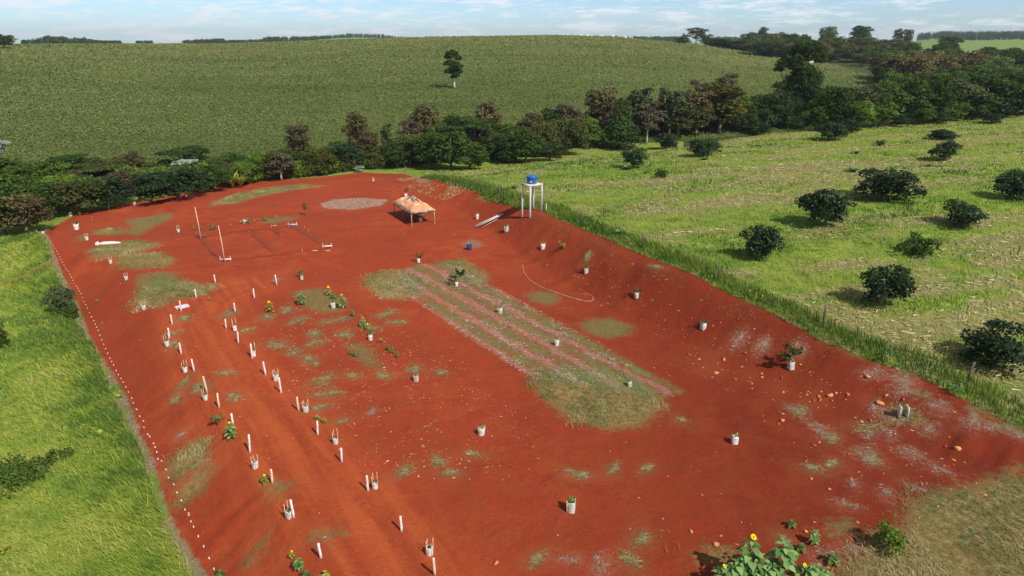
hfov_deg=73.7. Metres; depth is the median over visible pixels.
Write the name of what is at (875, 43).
broadleaf tree
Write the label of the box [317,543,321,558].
marker post
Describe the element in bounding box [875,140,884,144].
scrub bush
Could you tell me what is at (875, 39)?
spreading tree
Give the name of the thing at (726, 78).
thin crowned tree
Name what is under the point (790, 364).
seedling guard
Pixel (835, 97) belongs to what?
broadleaf tree
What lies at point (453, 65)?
lone tree
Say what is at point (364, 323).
sunflower
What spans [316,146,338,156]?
broadleaf tree
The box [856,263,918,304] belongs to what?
pasture shrub
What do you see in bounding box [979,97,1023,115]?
spreading tree
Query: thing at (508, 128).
broadleaf tree
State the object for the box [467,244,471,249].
blue drum
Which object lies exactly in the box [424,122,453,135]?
broadleaf tree
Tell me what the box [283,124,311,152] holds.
tall tree
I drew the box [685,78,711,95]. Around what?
thin crowned tree
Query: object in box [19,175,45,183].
broadleaf tree
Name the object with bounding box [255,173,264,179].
rim bush
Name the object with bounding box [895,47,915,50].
broadleaf tree
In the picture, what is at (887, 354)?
sapling
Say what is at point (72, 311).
bank shrub
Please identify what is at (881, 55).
broadleaf tree
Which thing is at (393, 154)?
broadleaf tree
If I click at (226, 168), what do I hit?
broadleaf tree
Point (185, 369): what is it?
seedling guard
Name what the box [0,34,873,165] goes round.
crop foliage
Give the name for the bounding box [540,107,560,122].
tall tree
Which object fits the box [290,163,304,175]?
rim bush
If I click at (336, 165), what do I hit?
rim bush
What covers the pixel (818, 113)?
broadleaf tree
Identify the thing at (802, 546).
leafy plant
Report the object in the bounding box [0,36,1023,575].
ground
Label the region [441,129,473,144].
broadleaf tree
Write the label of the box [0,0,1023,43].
sky
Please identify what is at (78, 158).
flat topped tree
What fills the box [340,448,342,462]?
marker post
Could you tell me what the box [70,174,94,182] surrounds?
rim bush
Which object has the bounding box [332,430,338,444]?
seedling guard
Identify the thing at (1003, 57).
broadleaf tree
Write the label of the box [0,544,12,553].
leafy seedling
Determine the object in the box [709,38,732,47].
tall tree
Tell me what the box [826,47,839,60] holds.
broadleaf tree
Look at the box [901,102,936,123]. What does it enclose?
broadleaf tree
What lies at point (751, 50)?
spreading tree
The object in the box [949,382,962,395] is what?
sapling
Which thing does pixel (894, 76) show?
spreading tree
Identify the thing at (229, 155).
broadleaf tree
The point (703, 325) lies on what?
seedling guard
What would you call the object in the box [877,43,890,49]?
spreading tree
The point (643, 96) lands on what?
thin crowned tree
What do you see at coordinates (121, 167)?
rim bush
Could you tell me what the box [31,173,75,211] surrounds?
spreading tree
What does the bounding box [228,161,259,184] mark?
broadleaf tree
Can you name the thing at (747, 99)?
spreading tree
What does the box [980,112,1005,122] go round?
pasture shrub
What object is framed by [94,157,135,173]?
spreading tree
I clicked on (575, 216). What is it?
rank grass
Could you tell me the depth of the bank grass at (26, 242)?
34.25 m
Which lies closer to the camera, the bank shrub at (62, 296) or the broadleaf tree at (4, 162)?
the bank shrub at (62, 296)
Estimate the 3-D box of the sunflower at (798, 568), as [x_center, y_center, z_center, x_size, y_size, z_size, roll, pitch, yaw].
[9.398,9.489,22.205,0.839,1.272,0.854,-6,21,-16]
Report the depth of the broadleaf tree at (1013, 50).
317.25 m
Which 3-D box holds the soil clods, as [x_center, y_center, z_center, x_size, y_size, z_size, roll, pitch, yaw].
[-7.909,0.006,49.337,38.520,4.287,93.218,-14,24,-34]
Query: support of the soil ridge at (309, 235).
on the ground at (244, 512)
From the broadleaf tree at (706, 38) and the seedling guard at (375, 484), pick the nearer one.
the seedling guard at (375, 484)
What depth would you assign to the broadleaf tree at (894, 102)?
114.37 m
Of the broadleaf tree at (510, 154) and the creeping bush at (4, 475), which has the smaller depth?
the creeping bush at (4, 475)
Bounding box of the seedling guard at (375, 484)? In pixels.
[371,472,377,488]
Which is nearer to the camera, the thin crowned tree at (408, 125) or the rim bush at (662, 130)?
the thin crowned tree at (408, 125)
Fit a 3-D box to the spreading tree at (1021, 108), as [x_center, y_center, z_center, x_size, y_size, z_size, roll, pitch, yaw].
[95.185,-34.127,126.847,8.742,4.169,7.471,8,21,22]
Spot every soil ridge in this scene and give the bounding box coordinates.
[198,238,223,259]
[250,233,280,254]
[272,229,285,236]
[291,226,327,245]
[298,226,329,243]
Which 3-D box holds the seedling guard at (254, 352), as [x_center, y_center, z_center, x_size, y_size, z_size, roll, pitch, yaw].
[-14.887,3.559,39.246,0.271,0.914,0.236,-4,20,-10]
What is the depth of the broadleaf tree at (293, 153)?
113.42 m
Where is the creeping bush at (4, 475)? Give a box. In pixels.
[0,445,73,498]
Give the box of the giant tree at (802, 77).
[771,40,829,129]
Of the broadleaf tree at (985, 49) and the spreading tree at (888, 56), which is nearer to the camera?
the spreading tree at (888, 56)
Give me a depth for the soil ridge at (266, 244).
60.46 m
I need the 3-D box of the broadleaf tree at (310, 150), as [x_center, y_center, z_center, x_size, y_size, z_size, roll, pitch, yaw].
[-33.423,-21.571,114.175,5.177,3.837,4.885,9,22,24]
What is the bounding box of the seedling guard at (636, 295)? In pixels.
[634,290,638,298]
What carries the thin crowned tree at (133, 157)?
on the ground at (244, 512)
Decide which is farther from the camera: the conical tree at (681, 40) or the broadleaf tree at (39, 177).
the conical tree at (681, 40)
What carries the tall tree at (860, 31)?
on the ground at (244, 512)
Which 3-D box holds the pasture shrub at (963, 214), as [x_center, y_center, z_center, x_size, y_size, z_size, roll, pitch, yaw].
[37.697,-6.083,57.093,4.534,2.499,3.818,-14,24,-35]
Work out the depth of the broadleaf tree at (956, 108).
120.18 m
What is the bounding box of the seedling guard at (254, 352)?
[250,343,255,356]
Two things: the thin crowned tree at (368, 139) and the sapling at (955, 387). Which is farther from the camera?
the thin crowned tree at (368, 139)
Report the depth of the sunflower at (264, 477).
28.09 m
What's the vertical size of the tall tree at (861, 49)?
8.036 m
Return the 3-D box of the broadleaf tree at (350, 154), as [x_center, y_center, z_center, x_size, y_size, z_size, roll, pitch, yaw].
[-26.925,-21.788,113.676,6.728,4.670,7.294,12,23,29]
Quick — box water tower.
[521,182,542,217]
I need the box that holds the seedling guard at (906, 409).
[897,404,909,417]
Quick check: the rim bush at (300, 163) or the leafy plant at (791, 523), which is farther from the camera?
the rim bush at (300, 163)
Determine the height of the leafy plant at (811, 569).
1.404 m
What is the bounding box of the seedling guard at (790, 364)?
[787,358,794,371]
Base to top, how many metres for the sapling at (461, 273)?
1.206 m
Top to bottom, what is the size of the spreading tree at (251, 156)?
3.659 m
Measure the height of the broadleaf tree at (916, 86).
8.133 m
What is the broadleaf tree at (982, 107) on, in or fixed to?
on the ground at (244, 512)
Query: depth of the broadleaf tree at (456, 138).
110.04 m
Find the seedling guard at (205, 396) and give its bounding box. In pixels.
[201,387,208,400]
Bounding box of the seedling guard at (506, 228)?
[504,224,508,232]
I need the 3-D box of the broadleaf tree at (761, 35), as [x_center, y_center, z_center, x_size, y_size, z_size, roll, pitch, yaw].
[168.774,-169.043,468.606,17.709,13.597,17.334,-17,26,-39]
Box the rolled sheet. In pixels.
[95,241,120,245]
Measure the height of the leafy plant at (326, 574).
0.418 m
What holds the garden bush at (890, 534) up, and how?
on the ground at (244, 512)
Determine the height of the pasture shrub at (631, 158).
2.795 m
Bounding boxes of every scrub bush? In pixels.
[654,169,668,177]
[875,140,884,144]
[896,232,941,256]
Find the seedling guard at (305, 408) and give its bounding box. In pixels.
[302,399,308,412]
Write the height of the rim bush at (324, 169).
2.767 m
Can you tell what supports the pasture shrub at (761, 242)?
on the ground at (244, 512)
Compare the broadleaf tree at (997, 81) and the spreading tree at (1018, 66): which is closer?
the broadleaf tree at (997, 81)
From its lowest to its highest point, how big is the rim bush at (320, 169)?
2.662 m
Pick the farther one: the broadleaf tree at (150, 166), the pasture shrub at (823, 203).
the broadleaf tree at (150, 166)
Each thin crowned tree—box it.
[55,170,83,180]
[80,156,100,165]
[104,169,137,204]
[120,151,148,167]
[262,152,297,179]
[354,130,380,153]
[379,123,394,149]
[395,116,424,135]
[474,101,502,127]
[517,111,545,134]
[554,103,586,133]
[606,99,637,118]
[625,87,656,117]
[634,100,664,142]
[655,87,686,133]
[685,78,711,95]
[687,27,709,44]
[713,72,739,99]
[868,54,916,80]
[892,29,904,39]
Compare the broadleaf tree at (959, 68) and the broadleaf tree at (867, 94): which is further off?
the broadleaf tree at (959, 68)
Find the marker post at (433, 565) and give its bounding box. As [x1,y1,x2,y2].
[432,557,435,575]
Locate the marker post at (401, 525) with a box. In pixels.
[399,516,402,531]
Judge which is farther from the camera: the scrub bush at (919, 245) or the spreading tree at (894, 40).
the spreading tree at (894, 40)
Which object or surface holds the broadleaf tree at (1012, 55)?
on the ground at (244, 512)
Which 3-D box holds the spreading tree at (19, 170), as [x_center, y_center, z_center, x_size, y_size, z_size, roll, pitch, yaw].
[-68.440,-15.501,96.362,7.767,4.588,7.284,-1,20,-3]
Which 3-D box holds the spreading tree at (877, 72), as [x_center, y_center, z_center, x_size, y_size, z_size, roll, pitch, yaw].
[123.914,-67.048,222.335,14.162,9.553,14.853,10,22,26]
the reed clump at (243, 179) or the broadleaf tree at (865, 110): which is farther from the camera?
the broadleaf tree at (865, 110)
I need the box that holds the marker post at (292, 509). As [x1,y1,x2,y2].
[289,499,294,517]
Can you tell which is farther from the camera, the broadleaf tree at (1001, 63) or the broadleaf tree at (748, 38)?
the broadleaf tree at (748, 38)
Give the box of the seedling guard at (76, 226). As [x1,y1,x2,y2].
[73,222,79,229]
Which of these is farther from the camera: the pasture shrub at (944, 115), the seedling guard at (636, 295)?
the pasture shrub at (944, 115)
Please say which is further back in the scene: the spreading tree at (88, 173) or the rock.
the spreading tree at (88, 173)
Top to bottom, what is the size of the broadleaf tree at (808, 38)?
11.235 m
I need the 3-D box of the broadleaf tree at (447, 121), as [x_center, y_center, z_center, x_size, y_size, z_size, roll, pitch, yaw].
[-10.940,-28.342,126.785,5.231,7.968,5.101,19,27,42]
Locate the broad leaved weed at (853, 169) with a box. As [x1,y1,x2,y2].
[847,167,858,171]
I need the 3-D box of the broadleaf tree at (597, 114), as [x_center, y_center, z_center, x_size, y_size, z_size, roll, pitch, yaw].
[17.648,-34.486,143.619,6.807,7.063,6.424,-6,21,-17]
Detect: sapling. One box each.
[209,413,225,425]
[449,267,465,279]
[781,343,804,360]
[882,344,898,364]
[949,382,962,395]
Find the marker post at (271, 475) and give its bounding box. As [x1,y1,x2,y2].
[270,469,273,483]
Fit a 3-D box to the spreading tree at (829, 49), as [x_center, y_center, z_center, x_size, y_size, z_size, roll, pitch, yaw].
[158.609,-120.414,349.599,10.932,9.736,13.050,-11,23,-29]
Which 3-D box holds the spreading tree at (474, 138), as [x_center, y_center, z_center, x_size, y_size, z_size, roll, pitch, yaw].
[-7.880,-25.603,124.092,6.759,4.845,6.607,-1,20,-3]
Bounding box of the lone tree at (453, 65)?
[442,49,463,87]
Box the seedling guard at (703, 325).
[700,320,706,330]
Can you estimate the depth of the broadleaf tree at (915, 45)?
373.20 m
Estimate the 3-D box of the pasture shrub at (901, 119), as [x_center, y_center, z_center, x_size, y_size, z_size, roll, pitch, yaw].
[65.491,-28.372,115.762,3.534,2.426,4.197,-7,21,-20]
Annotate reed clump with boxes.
[221,170,242,187]
[230,174,248,186]
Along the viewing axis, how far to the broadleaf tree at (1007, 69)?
208.46 m
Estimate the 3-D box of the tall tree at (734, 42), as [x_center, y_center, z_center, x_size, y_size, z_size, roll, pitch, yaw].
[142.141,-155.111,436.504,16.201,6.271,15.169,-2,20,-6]
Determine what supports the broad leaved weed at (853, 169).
on the ground at (244, 512)
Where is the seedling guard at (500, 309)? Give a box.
[498,305,502,313]
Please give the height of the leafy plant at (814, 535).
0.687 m
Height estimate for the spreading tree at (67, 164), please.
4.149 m
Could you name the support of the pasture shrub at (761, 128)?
on the ground at (244, 512)
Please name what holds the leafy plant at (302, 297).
on the ground at (244, 512)
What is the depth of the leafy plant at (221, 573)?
25.08 m
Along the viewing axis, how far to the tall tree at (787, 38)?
392.69 m
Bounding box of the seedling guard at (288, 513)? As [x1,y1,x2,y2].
[284,503,291,519]
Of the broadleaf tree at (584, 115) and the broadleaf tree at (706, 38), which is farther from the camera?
the broadleaf tree at (706, 38)
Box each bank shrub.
[0,319,11,345]
[40,285,76,311]
[62,303,79,318]
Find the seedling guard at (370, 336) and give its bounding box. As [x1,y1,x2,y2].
[368,333,372,340]
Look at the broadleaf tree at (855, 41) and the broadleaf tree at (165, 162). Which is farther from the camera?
the broadleaf tree at (855, 41)
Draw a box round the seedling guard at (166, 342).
[163,333,169,346]
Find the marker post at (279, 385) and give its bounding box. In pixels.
[278,377,281,392]
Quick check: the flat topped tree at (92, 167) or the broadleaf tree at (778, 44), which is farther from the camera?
the broadleaf tree at (778, 44)
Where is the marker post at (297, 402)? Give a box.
[296,397,299,410]
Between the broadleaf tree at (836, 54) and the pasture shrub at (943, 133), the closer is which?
the pasture shrub at (943, 133)
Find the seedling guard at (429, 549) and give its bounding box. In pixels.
[426,541,433,556]
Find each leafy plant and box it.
[214,569,225,575]
[292,557,303,570]
[296,291,306,303]
[300,570,310,575]
[319,570,329,575]
[723,558,748,575]
[746,553,770,575]
[764,537,799,575]
[764,563,776,575]
[786,519,796,528]
[796,543,805,553]
[801,562,825,575]
[808,529,820,544]
[821,566,832,575]
[825,552,840,566]
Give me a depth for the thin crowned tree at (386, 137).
117.90 m
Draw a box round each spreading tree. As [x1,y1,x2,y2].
[0,34,17,48]
[0,160,60,182]
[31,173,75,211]
[33,161,79,172]
[76,172,96,177]
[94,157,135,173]
[146,165,171,172]
[200,158,228,165]
[223,161,237,167]
[235,157,251,161]
[245,150,261,161]
[301,148,342,173]
[343,145,370,163]
[364,144,389,166]
[390,134,418,166]
[466,134,486,146]
[475,127,499,156]
[491,122,514,132]
[531,121,561,156]
[542,117,592,153]
[568,117,604,147]
[737,96,754,102]
[742,100,770,121]
[746,47,769,54]
[751,91,793,124]
[765,33,781,40]
[781,42,794,53]
[817,38,833,42]
[818,26,838,38]
[820,43,834,56]
[838,43,857,62]
[851,53,871,66]
[857,37,878,40]
[865,45,879,50]
[870,68,888,76]
[874,39,890,46]
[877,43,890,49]
[880,53,902,67]
[882,72,911,83]
[886,39,907,46]
[889,40,907,48]
[890,51,937,76]
[895,76,910,86]
[922,51,961,72]
[939,50,993,67]
[975,56,1016,64]
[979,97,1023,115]
[1008,64,1023,69]
[1013,94,1023,113]
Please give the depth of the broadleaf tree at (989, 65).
219.06 m
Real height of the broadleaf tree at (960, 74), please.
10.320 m
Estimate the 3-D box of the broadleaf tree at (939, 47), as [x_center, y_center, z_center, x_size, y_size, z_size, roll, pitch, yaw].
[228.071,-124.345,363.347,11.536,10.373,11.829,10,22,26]
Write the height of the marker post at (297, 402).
0.902 m
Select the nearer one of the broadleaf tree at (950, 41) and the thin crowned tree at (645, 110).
the thin crowned tree at (645, 110)
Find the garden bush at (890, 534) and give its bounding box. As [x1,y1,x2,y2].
[872,519,908,556]
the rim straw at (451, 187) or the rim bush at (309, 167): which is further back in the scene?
the rim bush at (309, 167)
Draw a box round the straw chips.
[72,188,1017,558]
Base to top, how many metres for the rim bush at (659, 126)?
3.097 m
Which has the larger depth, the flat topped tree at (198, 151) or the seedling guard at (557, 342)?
the flat topped tree at (198, 151)
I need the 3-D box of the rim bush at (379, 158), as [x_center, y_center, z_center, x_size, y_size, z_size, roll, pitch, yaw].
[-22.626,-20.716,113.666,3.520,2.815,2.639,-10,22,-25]
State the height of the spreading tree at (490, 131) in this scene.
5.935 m
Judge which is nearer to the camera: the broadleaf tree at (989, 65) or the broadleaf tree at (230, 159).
the broadleaf tree at (230, 159)
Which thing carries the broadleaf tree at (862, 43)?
on the ground at (244, 512)
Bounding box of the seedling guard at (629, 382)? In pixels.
[627,379,631,386]
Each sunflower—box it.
[223,421,236,438]
[260,474,268,484]
[265,301,273,311]
[288,550,294,558]
[337,294,346,307]
[359,317,365,326]
[712,564,732,575]
[735,534,763,575]
[791,563,810,575]
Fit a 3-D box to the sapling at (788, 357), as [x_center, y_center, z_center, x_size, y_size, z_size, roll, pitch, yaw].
[14.967,3.636,36.698,1.080,1.384,1.276,15,25,35]
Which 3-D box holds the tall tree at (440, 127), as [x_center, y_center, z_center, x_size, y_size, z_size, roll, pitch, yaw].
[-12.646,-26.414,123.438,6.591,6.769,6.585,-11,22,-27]
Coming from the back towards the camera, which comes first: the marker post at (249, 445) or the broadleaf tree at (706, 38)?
the broadleaf tree at (706, 38)
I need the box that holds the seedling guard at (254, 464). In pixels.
[251,456,258,469]
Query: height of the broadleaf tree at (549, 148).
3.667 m
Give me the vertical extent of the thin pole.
3.258 m
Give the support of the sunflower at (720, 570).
on the ground at (244, 512)
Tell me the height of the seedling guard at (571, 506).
0.768 m
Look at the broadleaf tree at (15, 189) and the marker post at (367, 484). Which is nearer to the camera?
the marker post at (367, 484)
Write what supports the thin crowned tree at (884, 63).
on the ground at (244, 512)
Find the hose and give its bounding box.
[522,265,578,299]
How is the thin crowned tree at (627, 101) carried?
on the ground at (244, 512)
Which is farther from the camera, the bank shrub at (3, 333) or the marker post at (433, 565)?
the bank shrub at (3, 333)
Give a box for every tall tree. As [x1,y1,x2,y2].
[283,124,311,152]
[341,111,369,143]
[408,102,441,133]
[423,123,452,132]
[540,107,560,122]
[583,88,619,126]
[616,100,634,117]
[661,97,701,139]
[683,91,717,137]
[699,81,747,133]
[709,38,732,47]
[724,40,745,47]
[753,42,772,55]
[758,27,768,33]
[773,37,796,42]
[776,34,792,38]
[780,47,793,54]
[827,42,840,59]
[849,25,869,38]
[849,47,870,58]
[864,26,873,37]
[901,29,914,43]
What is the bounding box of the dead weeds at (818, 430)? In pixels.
[176,252,1023,575]
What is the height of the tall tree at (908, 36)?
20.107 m
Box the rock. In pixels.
[875,400,883,404]
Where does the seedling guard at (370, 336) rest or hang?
on the ground at (244, 512)
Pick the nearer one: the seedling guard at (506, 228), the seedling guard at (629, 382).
the seedling guard at (629, 382)
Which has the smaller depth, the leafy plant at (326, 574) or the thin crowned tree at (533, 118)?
the leafy plant at (326, 574)
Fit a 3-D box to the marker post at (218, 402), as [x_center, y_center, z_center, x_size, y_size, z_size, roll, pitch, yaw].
[-14.458,5.596,33.616,0.099,0.942,0.104,-2,20,-8]
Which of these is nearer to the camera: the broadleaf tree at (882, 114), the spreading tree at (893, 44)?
the broadleaf tree at (882, 114)
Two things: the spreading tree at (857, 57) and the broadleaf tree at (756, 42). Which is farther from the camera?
the broadleaf tree at (756, 42)
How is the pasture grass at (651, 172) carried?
on the ground at (244, 512)
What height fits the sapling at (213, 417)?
0.667 m
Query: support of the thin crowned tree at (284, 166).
on the ground at (244, 512)
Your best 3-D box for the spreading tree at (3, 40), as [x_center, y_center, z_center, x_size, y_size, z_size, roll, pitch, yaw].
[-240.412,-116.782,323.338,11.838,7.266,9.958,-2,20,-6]
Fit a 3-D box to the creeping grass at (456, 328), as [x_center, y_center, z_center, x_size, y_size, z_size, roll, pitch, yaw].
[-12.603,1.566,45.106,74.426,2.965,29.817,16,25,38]
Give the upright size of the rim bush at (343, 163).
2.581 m
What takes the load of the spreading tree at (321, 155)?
on the ground at (244, 512)
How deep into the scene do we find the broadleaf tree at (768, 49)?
373.09 m
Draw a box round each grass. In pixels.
[0,229,203,575]
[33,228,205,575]
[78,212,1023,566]
[83,182,1023,575]
[416,111,1023,399]
[420,173,1023,427]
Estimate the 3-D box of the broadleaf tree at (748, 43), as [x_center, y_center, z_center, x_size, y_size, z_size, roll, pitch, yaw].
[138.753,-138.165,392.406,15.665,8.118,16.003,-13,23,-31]
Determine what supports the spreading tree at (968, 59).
on the ground at (244, 512)
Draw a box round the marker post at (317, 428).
[316,420,318,434]
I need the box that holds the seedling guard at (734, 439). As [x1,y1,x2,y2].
[731,431,738,444]
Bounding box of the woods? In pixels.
[20,30,1023,43]
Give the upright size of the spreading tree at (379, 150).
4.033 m
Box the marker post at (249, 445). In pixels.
[248,434,250,452]
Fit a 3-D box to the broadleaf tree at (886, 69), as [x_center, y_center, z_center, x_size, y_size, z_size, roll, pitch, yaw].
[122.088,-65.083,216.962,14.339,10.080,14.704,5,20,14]
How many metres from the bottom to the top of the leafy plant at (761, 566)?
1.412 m
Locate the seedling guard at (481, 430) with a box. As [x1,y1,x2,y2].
[478,423,484,435]
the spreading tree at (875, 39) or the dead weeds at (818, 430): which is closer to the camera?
the dead weeds at (818, 430)
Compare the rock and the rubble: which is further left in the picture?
the rubble
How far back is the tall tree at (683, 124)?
143.50 m
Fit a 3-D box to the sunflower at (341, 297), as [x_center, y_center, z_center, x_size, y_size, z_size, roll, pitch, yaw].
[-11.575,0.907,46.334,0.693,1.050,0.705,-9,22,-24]
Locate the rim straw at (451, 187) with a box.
[397,176,470,199]
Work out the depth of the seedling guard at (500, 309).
45.39 m
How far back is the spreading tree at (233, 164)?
105.22 m
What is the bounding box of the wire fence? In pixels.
[405,166,975,380]
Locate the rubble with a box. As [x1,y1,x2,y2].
[322,197,386,209]
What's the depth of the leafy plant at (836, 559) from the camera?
23.50 m
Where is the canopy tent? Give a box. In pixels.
[393,195,434,225]
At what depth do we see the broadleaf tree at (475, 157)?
110.13 m
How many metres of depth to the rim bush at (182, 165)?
97.83 m
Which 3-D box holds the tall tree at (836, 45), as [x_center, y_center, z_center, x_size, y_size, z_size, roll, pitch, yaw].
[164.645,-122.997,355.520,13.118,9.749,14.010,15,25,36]
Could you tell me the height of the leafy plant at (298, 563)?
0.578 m
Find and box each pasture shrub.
[621,147,648,167]
[653,132,677,148]
[687,138,722,155]
[738,223,785,259]
[746,120,773,134]
[793,188,857,224]
[816,120,850,140]
[838,118,863,131]
[850,167,927,200]
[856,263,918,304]
[887,113,911,125]
[925,108,953,122]
[926,129,960,139]
[927,140,963,159]
[940,199,989,227]
[958,318,1023,372]
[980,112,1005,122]
[992,168,1023,200]
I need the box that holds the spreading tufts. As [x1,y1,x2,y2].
[163,247,942,575]
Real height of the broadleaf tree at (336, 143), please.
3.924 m
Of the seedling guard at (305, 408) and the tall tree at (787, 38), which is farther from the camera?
the tall tree at (787, 38)
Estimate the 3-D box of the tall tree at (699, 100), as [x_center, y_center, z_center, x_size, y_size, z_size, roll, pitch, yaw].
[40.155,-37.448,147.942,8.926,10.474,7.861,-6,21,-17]
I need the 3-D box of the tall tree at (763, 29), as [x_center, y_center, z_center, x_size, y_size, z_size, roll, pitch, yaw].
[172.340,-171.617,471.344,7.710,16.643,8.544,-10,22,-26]
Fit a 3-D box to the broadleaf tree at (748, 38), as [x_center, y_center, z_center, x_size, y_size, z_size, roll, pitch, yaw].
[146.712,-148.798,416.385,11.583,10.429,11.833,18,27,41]
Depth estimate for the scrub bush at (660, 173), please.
76.84 m
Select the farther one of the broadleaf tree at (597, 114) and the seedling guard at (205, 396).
the broadleaf tree at (597, 114)
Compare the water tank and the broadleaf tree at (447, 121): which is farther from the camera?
the broadleaf tree at (447, 121)
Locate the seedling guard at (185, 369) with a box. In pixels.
[181,361,187,372]
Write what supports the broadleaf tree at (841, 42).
on the ground at (244, 512)
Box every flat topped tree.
[0,140,9,157]
[44,153,97,168]
[65,161,122,175]
[155,145,209,159]
[170,159,198,166]
[446,115,496,141]
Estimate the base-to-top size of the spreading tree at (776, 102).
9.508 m
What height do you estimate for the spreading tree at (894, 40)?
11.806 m
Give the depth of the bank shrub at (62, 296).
49.76 m
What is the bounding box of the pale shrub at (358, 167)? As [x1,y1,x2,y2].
[353,165,363,170]
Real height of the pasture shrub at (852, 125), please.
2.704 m
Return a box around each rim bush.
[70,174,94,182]
[114,164,143,192]
[121,165,144,195]
[148,167,166,174]
[169,159,192,169]
[170,163,194,171]
[245,169,259,182]
[246,175,256,182]
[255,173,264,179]
[278,170,289,178]
[288,167,301,177]
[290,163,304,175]
[294,159,305,165]
[303,163,315,176]
[312,162,328,175]
[315,161,333,174]
[317,161,333,174]
[329,160,340,172]
[338,158,355,171]
[366,154,386,168]
[650,124,661,134]
[657,121,665,132]
[698,121,708,130]
[711,120,724,127]
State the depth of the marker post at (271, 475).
27.92 m
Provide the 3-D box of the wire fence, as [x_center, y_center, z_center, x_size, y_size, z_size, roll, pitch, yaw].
[0.675,-7.816,71.499,4.767,6.669,90.388,-10,22,-25]
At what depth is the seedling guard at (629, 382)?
35.73 m
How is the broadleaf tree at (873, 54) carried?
on the ground at (244, 512)
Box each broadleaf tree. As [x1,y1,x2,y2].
[0,155,25,173]
[0,173,37,208]
[0,181,36,234]
[0,192,56,233]
[5,181,61,219]
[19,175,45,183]
[30,171,61,175]
[43,180,110,214]
[85,177,134,208]
[122,173,176,202]
[141,163,169,169]
[146,167,210,198]
[150,160,171,165]
[185,154,213,161]
[191,163,232,191]
[212,165,239,186]
[215,158,236,163]
[217,152,245,161]
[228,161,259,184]
[247,151,280,180]
[277,148,303,161]
[294,148,319,165]
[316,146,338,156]
[327,141,349,146]
[328,143,365,168]
[379,143,414,167]
[405,132,445,168]
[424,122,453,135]
[427,130,473,169]
[440,113,464,130]
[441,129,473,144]
[450,141,490,169]
[474,136,492,152]
[475,134,511,159]
[493,124,521,140]
[495,139,533,162]
[505,126,545,162]
[535,141,567,160]
[578,113,591,118]
[585,107,604,119]
[697,34,713,44]
[729,113,761,132]
[731,44,744,49]
[739,32,754,41]
[743,40,753,53]
[744,35,761,48]
[747,39,771,48]
[753,32,768,37]
[763,45,781,53]
[771,40,785,56]
[790,35,811,40]
[798,97,831,130]
[816,37,838,41]
[817,85,860,121]
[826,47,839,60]
[829,41,848,59]
[835,100,875,124]
[838,36,850,43]
[840,83,890,126]
[848,37,865,45]
[858,40,877,45]
[858,80,915,125]
[863,50,879,65]
[867,41,888,46]
[869,105,898,126]
[871,50,899,67]
[873,67,916,85]
[886,78,934,114]
[895,42,923,49]
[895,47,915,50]
[897,50,914,54]
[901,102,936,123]
[903,72,959,110]
[931,44,949,51]
[933,36,964,50]
[933,66,969,73]
[934,77,993,118]
[936,100,974,120]
[937,71,968,77]
[944,50,958,56]
[945,70,969,80]
[959,102,996,118]
[961,72,1016,117]
[962,65,1002,83]
[970,61,1002,70]
[977,54,1014,64]
[978,46,998,53]
[979,50,995,54]
[980,58,1012,68]
[983,70,1023,114]
[991,50,1023,65]
[998,47,1021,55]
[998,68,1023,77]
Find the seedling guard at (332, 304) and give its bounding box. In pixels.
[331,300,334,308]
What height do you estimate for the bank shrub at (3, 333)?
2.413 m
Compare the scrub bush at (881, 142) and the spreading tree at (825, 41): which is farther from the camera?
the spreading tree at (825, 41)
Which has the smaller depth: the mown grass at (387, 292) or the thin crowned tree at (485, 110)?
the mown grass at (387, 292)
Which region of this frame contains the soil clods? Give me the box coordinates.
[55,188,1022,575]
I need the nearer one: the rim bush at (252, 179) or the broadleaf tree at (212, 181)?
the broadleaf tree at (212, 181)
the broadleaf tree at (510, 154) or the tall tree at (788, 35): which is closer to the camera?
the broadleaf tree at (510, 154)
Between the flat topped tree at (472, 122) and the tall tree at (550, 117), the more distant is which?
the tall tree at (550, 117)
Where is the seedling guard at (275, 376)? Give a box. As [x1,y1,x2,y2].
[272,368,278,380]
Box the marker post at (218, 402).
[216,393,219,407]
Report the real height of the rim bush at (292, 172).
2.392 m
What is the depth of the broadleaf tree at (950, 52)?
265.01 m
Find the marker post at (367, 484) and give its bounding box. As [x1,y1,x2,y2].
[366,475,368,490]
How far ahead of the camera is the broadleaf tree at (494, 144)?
120.92 m
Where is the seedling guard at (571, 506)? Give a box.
[566,495,575,513]
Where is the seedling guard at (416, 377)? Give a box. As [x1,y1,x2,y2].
[414,372,418,381]
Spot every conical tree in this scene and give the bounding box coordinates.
[594,97,645,147]
[674,33,691,43]
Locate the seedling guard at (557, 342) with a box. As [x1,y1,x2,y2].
[555,337,558,345]
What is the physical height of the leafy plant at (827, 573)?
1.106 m
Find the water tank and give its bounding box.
[526,175,537,183]
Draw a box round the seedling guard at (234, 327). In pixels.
[232,320,236,330]
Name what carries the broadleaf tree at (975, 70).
on the ground at (244, 512)
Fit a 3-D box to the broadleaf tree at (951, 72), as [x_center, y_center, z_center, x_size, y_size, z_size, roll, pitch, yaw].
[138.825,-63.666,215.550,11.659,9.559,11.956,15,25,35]
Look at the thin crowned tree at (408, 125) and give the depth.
122.65 m
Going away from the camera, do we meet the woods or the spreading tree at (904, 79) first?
the spreading tree at (904, 79)
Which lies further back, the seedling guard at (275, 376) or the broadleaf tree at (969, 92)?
the broadleaf tree at (969, 92)

